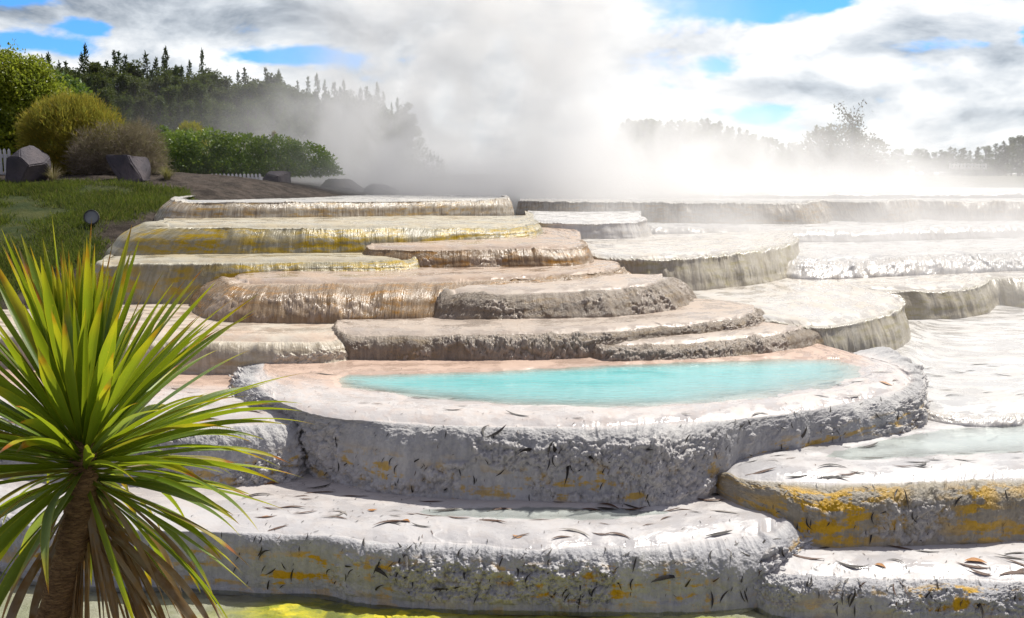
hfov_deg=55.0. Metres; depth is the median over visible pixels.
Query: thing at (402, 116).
gum tree
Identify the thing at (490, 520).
fallen leaf
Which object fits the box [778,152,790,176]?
gum tree
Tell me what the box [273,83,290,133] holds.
gum tree
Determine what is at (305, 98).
gum tree
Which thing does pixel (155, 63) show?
pine tree
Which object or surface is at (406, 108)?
gum tree
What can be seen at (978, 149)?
pine tree
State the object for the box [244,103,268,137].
gum tree
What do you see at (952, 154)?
pine tree
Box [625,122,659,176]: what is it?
gum tree
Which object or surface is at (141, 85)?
gum tree
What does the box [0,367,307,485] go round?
sinter terrace
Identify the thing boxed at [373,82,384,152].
pine tree
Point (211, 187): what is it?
hillside
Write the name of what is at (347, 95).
gum tree
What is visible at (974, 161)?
pine tree
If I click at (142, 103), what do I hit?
gum tree
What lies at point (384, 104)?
pine tree
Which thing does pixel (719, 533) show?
fallen leaf
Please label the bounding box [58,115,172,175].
dead bush
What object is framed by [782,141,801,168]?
gum tree
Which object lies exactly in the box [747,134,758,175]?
gum tree
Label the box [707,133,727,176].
pine tree
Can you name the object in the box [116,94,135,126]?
gum tree
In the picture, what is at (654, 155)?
pine tree
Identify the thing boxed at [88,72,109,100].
gum tree
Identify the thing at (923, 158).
gum tree
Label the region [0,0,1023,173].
sky
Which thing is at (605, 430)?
sinter terrace
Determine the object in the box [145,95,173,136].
gum tree
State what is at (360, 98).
pine tree
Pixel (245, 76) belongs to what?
pine tree
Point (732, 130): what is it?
pine tree
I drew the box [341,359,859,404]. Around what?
pool water
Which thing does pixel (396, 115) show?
gum tree
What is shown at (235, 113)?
gum tree
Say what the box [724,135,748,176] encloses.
pine tree
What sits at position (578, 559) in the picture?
sinter terrace
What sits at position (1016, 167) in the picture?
pine tree
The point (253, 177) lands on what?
picket fence
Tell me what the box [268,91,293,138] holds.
gum tree
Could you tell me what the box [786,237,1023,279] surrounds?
sinter terrace
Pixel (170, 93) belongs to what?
gum tree
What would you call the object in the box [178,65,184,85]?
pine tree
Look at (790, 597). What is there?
sinter terrace
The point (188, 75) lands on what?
gum tree
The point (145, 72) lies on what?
pine tree
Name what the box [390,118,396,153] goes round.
pine tree
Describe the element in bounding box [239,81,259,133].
gum tree
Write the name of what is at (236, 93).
gum tree
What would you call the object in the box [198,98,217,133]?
gum tree
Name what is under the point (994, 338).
sinter terrace
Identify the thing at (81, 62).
pine tree
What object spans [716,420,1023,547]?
sinter terrace
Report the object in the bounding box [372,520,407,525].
fallen leaf
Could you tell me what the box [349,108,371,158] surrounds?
gum tree
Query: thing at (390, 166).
undergrowth
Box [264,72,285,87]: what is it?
gum tree
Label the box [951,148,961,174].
pine tree
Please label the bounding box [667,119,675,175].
pine tree
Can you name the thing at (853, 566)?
fallen leaf
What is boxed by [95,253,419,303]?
sinter terrace
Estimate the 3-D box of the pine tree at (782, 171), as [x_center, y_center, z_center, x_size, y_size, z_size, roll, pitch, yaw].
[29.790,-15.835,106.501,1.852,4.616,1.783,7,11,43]
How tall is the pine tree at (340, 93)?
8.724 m
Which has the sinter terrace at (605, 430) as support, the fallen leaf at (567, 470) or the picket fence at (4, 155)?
the fallen leaf at (567, 470)
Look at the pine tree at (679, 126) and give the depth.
106.04 m
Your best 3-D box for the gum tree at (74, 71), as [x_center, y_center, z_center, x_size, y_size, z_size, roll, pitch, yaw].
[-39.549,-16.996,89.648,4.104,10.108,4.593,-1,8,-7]
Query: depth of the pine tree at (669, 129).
97.80 m
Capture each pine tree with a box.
[45,52,52,67]
[78,52,85,75]
[83,43,88,70]
[87,75,94,95]
[94,76,102,102]
[111,49,120,91]
[115,50,122,86]
[122,54,129,74]
[141,50,151,85]
[146,67,163,139]
[153,56,168,131]
[159,53,166,87]
[163,45,170,73]
[173,65,180,82]
[173,91,182,132]
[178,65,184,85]
[187,60,192,77]
[199,47,206,73]
[236,70,242,95]
[241,67,247,143]
[292,105,299,141]
[306,77,310,94]
[310,96,328,149]
[313,72,320,154]
[321,79,326,108]
[330,81,340,142]
[334,86,346,175]
[337,79,351,151]
[357,86,364,111]
[363,86,371,160]
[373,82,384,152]
[381,91,387,147]
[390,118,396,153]
[394,97,398,125]
[611,117,634,175]
[612,122,642,176]
[615,125,636,176]
[620,130,650,176]
[632,119,644,175]
[634,125,664,175]
[640,118,655,175]
[652,127,676,176]
[653,124,678,176]
[659,121,671,175]
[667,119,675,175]
[669,119,690,175]
[688,117,716,175]
[692,121,699,174]
[692,123,715,176]
[704,118,713,175]
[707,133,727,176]
[712,130,742,176]
[714,121,728,175]
[723,125,735,175]
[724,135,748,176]
[726,126,736,175]
[733,126,747,175]
[734,134,751,176]
[739,129,752,176]
[752,136,766,172]
[770,139,780,175]
[779,142,792,174]
[782,154,794,176]
[790,153,799,176]
[885,148,907,175]
[918,150,927,175]
[918,152,933,175]
[931,149,948,175]
[938,147,955,175]
[949,149,970,175]
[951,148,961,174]
[955,147,973,175]
[960,150,973,175]
[969,151,982,175]
[971,146,982,174]
[981,146,992,175]
[985,143,1003,175]
[991,145,1003,172]
[993,141,1009,175]
[1004,141,1023,175]
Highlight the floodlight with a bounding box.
[83,210,99,225]
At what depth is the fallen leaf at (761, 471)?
6.90 m
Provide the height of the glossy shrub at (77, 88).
3.015 m
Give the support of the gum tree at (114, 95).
on the ground at (514, 187)
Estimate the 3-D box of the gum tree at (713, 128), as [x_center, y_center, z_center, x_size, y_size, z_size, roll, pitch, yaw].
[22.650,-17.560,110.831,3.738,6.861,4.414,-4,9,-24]
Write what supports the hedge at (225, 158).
on the hillside
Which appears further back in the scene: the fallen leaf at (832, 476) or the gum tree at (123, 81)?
the gum tree at (123, 81)
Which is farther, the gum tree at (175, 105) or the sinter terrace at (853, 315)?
the gum tree at (175, 105)
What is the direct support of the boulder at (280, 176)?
on the hillside
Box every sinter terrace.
[0,303,347,373]
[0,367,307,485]
[0,473,812,616]
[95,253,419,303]
[104,211,542,256]
[154,194,513,220]
[190,259,630,323]
[229,343,930,506]
[331,299,765,359]
[362,227,593,267]
[434,274,696,319]
[516,196,1023,223]
[528,210,651,238]
[581,230,799,290]
[592,322,823,360]
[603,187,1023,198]
[647,219,1023,241]
[693,271,1023,352]
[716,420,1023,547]
[754,541,1023,617]
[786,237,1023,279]
[895,305,1023,427]
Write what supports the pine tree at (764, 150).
on the ground at (514, 187)
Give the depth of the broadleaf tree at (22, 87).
22.97 m
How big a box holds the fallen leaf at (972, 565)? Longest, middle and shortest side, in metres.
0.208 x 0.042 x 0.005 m
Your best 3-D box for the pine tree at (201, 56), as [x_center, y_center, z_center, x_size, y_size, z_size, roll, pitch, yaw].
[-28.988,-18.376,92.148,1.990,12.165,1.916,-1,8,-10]
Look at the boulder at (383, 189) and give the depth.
26.00 m
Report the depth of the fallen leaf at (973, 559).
6.24 m
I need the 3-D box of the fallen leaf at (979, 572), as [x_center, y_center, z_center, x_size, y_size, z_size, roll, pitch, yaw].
[2.924,1.638,6.115,0.196,0.006,0.050,13,28,22]
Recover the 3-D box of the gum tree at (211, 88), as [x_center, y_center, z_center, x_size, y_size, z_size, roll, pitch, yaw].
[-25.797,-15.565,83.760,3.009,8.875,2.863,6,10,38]
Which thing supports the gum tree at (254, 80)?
on the ground at (514, 187)
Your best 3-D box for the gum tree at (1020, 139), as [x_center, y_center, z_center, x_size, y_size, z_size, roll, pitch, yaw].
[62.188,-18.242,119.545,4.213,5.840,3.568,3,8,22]
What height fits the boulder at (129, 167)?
0.529 m
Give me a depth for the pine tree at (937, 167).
119.93 m
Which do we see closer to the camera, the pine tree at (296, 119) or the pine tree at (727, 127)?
the pine tree at (296, 119)
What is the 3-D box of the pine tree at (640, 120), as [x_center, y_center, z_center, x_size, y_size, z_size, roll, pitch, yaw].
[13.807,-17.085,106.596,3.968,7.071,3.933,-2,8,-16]
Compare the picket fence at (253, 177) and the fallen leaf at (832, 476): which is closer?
the fallen leaf at (832, 476)
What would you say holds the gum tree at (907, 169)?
on the ground at (514, 187)
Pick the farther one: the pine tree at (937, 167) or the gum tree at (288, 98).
the pine tree at (937, 167)
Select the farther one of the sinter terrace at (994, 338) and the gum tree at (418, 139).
the gum tree at (418, 139)
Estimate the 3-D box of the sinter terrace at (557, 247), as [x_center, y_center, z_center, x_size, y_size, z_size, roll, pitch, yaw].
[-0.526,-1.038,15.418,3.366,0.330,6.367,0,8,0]
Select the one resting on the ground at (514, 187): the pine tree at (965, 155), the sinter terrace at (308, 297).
the pine tree at (965, 155)
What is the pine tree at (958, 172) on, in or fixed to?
on the ground at (514, 187)
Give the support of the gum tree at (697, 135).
on the ground at (514, 187)
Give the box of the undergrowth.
[148,142,450,181]
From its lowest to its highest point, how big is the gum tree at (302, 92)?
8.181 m
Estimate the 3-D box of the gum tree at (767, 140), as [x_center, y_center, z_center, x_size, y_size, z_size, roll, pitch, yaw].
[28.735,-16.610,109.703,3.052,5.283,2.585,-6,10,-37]
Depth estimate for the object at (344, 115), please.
72.09 m
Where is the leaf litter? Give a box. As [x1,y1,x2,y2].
[19,316,1021,616]
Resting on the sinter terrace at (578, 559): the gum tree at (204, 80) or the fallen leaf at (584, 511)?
the fallen leaf at (584, 511)
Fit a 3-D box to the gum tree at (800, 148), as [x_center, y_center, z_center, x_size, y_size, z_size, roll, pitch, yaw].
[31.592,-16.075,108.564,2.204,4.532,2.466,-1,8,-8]
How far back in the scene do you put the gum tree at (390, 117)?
81.26 m
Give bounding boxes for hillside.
[0,172,496,308]
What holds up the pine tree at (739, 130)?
on the ground at (514, 187)
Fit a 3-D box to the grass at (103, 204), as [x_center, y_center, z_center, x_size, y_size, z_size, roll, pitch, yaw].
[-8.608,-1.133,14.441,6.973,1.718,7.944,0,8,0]
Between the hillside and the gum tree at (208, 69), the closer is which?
the hillside
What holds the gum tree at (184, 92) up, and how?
on the ground at (514, 187)
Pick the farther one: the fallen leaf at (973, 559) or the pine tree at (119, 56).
the pine tree at (119, 56)
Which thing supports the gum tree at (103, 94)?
on the ground at (514, 187)
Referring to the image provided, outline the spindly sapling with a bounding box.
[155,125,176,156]
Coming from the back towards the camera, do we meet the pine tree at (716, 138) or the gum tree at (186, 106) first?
the pine tree at (716, 138)
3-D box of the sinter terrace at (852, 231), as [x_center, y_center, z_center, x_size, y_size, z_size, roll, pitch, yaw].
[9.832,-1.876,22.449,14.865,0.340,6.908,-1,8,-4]
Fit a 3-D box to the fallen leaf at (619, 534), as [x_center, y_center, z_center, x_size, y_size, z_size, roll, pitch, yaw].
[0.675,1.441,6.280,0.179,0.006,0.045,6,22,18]
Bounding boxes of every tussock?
[45,164,63,180]
[159,163,176,179]
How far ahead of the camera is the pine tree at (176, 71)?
88.79 m
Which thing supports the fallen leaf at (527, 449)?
on the sinter terrace at (605, 430)
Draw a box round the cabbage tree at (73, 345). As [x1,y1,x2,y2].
[0,219,307,617]
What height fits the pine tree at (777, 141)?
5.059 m
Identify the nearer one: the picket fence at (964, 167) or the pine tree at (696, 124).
the picket fence at (964, 167)
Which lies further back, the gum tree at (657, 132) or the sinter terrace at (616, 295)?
the gum tree at (657, 132)
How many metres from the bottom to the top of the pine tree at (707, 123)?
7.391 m
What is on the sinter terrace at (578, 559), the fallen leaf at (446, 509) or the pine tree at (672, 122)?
the fallen leaf at (446, 509)
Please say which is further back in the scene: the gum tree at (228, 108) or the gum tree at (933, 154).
the gum tree at (933, 154)
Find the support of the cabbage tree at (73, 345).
on the ground at (514, 187)
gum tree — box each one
[59,67,75,80]
[69,67,84,78]
[78,71,102,94]
[83,61,106,76]
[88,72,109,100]
[94,86,119,116]
[95,74,116,105]
[104,65,133,95]
[107,90,123,120]
[112,73,145,119]
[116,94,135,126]
[119,58,144,77]
[125,77,141,143]
[130,75,147,113]
[131,96,155,141]
[140,89,160,143]
[142,74,173,138]
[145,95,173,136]
[153,65,176,104]
[155,84,181,133]
[160,75,183,114]
[165,86,185,124]
[169,64,185,86]
[173,78,198,127]
[178,87,203,123]
[179,99,198,128]
[180,71,205,88]
[186,75,212,122]
[190,79,214,130]
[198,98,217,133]
[199,73,217,125]
[203,67,212,73]
[204,101,231,147]
[207,86,227,133]
[208,69,225,93]
[208,100,244,145]
[210,88,241,133]
[217,75,232,101]
[224,82,255,145]
[230,90,241,132]
[231,108,239,134]
[236,99,262,142]
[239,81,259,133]
[240,77,258,100]
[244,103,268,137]
[250,81,271,133]
[252,97,271,138]
[261,95,286,148]
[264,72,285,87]
[266,83,286,141]
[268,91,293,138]
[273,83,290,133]
[279,81,301,138]
[281,113,297,140]
[285,86,304,138]
[293,92,317,150]
[294,104,317,157]
[297,89,306,136]
[303,117,326,157]
[316,116,331,176]
[322,103,339,155]
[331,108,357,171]
[338,89,356,112]
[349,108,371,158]
[365,91,376,170]
[374,109,386,153]
[380,113,403,151]
[387,112,403,153]
[392,102,425,149]
[392,111,413,158]
[397,114,424,155]
[404,112,425,159]
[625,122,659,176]
[629,120,638,175]
[644,118,666,175]
[652,128,664,175]
[681,130,716,176]
[682,120,694,133]
[709,123,730,175]
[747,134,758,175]
[760,136,778,171]
[773,142,785,173]
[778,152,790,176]
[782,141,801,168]
[792,143,802,176]
[886,148,909,175]
[902,155,917,175]
[904,148,930,175]
[907,148,924,175]
[923,151,938,174]
[938,151,953,175]
[976,146,995,175]
[1002,137,1019,175]
[1002,145,1016,175]
[1003,135,1023,175]
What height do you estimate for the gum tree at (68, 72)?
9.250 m
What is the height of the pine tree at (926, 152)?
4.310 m
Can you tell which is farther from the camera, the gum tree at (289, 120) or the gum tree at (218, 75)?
the gum tree at (218, 75)
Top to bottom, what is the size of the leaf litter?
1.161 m
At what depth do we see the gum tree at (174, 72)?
91.28 m
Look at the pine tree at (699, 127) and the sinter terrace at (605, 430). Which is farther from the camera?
the pine tree at (699, 127)
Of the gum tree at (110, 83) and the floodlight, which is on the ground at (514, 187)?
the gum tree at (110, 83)
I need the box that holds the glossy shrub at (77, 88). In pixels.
[51,67,95,123]
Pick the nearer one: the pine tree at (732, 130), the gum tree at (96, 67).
the gum tree at (96, 67)
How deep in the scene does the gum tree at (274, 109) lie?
72.92 m
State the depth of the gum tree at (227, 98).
81.99 m
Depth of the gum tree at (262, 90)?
79.19 m
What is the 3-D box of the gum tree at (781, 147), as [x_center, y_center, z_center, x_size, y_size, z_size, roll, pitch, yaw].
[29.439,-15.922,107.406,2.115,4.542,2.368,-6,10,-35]
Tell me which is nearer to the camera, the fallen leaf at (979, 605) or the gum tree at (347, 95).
the fallen leaf at (979, 605)
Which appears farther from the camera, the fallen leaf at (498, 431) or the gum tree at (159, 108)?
the gum tree at (159, 108)
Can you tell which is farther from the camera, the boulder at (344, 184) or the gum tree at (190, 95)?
the gum tree at (190, 95)
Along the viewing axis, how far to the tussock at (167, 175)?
18.68 m
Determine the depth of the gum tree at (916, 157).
117.73 m
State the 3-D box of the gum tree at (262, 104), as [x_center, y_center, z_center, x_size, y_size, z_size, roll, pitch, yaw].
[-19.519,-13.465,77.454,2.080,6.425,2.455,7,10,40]
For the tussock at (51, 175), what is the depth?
18.19 m
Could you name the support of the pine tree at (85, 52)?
on the ground at (514, 187)
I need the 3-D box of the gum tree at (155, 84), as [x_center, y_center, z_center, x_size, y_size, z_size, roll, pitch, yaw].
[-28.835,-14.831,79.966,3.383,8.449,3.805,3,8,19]
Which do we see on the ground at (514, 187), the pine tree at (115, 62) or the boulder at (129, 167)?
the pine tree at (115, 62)
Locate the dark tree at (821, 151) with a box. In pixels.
[787,123,894,179]
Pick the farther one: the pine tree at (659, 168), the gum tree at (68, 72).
the pine tree at (659, 168)
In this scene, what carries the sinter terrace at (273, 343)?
on the sinter terrace at (282, 441)
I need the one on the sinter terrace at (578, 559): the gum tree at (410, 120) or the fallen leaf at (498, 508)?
the fallen leaf at (498, 508)
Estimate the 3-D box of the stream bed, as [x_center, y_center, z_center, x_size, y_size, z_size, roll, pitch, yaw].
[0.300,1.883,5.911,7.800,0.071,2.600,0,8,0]
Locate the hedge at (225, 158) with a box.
[154,126,344,177]
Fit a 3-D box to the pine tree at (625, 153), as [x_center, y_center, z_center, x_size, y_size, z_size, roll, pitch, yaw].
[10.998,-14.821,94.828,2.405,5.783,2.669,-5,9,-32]
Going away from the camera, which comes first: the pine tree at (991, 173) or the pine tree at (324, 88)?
the pine tree at (324, 88)
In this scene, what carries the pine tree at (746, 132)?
on the ground at (514, 187)
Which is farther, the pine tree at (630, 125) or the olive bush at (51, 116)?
the pine tree at (630, 125)
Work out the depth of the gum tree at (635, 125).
108.38 m
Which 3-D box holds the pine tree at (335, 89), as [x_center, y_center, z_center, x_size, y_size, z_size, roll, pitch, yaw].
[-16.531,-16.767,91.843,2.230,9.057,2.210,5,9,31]
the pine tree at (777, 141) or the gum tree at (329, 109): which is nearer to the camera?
the gum tree at (329, 109)
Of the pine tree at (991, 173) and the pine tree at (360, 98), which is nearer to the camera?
the pine tree at (360, 98)
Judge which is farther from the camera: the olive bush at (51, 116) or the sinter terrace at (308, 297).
the olive bush at (51, 116)
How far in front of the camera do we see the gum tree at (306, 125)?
73.36 m
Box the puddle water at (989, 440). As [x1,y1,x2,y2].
[887,427,1023,454]
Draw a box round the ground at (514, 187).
[295,174,1023,215]
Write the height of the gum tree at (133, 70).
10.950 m
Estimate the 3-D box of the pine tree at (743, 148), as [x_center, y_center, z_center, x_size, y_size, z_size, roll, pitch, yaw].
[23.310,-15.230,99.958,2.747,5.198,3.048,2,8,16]
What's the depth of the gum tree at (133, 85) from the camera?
74.80 m
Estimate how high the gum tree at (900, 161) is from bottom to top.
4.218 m
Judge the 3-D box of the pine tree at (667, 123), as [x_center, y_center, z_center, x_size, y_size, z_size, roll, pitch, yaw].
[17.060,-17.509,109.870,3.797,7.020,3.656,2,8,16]
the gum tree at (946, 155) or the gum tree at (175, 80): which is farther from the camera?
the gum tree at (946, 155)
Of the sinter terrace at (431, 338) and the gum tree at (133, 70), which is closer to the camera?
the sinter terrace at (431, 338)
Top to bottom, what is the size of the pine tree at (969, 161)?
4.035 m
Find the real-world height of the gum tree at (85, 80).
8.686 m
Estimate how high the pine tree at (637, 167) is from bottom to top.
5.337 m
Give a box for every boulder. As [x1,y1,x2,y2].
[5,145,50,183]
[106,154,150,181]
[263,171,290,182]
[320,179,364,191]
[363,184,400,194]
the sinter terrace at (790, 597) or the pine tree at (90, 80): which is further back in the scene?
the pine tree at (90, 80)
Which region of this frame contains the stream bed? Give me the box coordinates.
[0,574,768,617]
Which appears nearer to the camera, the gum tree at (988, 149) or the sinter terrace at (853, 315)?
the sinter terrace at (853, 315)
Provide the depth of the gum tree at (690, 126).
111.37 m
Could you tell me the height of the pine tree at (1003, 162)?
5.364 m
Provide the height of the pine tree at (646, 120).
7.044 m
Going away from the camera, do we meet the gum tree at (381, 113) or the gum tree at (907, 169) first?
the gum tree at (381, 113)
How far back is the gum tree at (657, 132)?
99.97 m
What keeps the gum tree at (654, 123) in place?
on the ground at (514, 187)
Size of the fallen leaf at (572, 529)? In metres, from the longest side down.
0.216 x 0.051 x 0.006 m
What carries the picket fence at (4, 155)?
on the hillside
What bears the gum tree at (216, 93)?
on the ground at (514, 187)
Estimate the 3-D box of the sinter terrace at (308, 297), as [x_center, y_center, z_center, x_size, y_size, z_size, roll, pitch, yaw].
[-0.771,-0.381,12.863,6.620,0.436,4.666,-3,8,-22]
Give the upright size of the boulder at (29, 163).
0.719 m
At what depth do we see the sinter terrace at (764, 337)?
9.65 m
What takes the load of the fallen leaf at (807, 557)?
on the sinter terrace at (790, 597)
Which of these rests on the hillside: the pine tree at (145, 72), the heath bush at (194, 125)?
the heath bush at (194, 125)
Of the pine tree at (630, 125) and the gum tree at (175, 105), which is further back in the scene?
the pine tree at (630, 125)
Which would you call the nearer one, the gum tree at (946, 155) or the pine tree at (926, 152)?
the gum tree at (946, 155)
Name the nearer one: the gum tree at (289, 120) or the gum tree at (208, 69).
the gum tree at (289, 120)
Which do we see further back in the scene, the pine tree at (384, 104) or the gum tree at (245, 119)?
the pine tree at (384, 104)
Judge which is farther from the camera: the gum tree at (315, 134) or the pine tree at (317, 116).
the pine tree at (317, 116)
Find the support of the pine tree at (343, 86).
on the ground at (514, 187)
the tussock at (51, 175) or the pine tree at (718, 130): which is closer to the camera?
the tussock at (51, 175)
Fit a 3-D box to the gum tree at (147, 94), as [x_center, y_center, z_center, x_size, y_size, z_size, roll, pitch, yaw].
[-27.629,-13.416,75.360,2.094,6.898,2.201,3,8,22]
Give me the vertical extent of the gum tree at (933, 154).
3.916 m
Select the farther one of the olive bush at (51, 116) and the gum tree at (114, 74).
the gum tree at (114, 74)
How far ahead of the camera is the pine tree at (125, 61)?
88.18 m
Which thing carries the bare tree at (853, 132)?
on the ground at (514, 187)
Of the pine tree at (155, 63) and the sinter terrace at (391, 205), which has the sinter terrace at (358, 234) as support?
the sinter terrace at (391, 205)
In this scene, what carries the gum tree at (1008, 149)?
on the ground at (514, 187)
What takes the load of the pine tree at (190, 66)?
on the ground at (514, 187)
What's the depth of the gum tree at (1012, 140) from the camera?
127.47 m
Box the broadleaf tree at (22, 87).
[0,38,76,171]
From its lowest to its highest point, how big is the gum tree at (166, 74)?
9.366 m
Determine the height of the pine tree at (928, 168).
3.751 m
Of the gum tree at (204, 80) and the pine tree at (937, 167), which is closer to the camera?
the gum tree at (204, 80)
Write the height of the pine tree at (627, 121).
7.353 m
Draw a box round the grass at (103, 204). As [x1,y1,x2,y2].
[0,176,197,309]
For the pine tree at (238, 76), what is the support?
on the ground at (514, 187)
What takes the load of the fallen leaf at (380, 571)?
on the sinter terrace at (578, 559)
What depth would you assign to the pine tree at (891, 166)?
120.26 m
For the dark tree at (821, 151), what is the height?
2.810 m
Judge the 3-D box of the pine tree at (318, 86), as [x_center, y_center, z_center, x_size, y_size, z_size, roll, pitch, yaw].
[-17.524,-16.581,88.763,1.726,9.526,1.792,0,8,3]
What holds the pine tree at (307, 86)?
on the ground at (514, 187)
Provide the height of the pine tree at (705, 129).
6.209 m
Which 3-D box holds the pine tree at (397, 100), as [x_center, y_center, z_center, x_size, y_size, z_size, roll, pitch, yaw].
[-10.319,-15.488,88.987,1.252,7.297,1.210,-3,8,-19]
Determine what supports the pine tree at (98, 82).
on the ground at (514, 187)
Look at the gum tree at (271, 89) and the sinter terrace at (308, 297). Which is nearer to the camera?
the sinter terrace at (308, 297)
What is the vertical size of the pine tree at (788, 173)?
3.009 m
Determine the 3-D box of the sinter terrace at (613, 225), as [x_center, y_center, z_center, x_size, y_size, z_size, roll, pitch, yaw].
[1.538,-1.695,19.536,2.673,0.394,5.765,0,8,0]
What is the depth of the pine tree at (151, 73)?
80.86 m
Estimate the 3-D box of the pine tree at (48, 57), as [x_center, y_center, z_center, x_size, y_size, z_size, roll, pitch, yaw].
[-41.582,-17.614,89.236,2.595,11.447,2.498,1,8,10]
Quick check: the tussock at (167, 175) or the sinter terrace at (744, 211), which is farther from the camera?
the sinter terrace at (744, 211)
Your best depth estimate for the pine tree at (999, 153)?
127.90 m
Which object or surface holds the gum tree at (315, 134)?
on the ground at (514, 187)
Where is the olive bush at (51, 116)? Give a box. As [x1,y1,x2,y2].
[12,87,129,174]
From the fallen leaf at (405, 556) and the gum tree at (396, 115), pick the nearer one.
the fallen leaf at (405, 556)
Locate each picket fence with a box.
[0,149,10,174]
[219,174,261,179]
[949,163,986,168]
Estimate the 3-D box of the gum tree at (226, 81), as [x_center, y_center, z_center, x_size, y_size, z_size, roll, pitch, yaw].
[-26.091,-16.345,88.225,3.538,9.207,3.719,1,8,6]
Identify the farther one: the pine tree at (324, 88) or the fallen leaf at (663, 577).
the pine tree at (324, 88)
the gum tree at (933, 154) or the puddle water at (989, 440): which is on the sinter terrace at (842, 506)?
the puddle water at (989, 440)
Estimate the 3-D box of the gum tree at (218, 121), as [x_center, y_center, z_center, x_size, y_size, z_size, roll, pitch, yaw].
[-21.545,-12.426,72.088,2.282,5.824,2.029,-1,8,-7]
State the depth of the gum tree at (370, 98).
90.16 m
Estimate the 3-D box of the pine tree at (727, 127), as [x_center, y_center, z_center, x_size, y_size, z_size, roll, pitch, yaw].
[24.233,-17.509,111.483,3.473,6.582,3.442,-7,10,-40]
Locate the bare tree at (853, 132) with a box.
[832,100,872,178]
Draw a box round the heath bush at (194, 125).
[175,120,209,159]
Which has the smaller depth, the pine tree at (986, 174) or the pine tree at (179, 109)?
the pine tree at (179, 109)
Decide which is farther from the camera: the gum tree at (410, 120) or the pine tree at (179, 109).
the gum tree at (410, 120)
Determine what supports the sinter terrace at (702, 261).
on the sinter terrace at (853, 315)
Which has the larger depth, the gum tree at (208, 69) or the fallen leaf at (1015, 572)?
the gum tree at (208, 69)
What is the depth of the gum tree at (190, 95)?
75.58 m
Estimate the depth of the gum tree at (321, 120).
73.27 m
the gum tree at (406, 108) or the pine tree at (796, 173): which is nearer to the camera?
the gum tree at (406, 108)
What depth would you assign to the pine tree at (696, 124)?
105.96 m
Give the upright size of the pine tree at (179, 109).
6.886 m
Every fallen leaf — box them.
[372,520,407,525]
[376,568,388,578]
[398,543,407,569]
[434,508,459,510]
[479,519,504,521]
[487,425,505,436]
[487,508,511,511]
[518,448,531,453]
[560,528,588,535]
[564,466,568,485]
[569,509,599,512]
[609,532,630,538]
[651,575,674,582]
[698,498,722,500]
[706,530,731,535]
[747,467,775,474]
[793,554,824,558]
[817,476,846,477]
[836,560,866,567]
[955,561,988,567]
[965,557,986,562]
[965,565,991,575]
[977,603,982,617]
[1000,571,1023,574]
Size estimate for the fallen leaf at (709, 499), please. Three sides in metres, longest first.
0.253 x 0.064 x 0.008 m
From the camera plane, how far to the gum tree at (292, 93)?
82.88 m
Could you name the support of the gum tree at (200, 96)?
on the ground at (514, 187)
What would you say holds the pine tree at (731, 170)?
on the ground at (514, 187)
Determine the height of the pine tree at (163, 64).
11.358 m
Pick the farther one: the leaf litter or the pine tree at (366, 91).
the pine tree at (366, 91)
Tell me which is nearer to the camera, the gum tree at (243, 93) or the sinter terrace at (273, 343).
the sinter terrace at (273, 343)
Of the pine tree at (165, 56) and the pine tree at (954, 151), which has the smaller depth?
the pine tree at (165, 56)
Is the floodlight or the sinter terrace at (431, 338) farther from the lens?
the floodlight
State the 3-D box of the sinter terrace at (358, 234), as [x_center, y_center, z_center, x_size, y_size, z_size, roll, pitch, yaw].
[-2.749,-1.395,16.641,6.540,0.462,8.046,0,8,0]

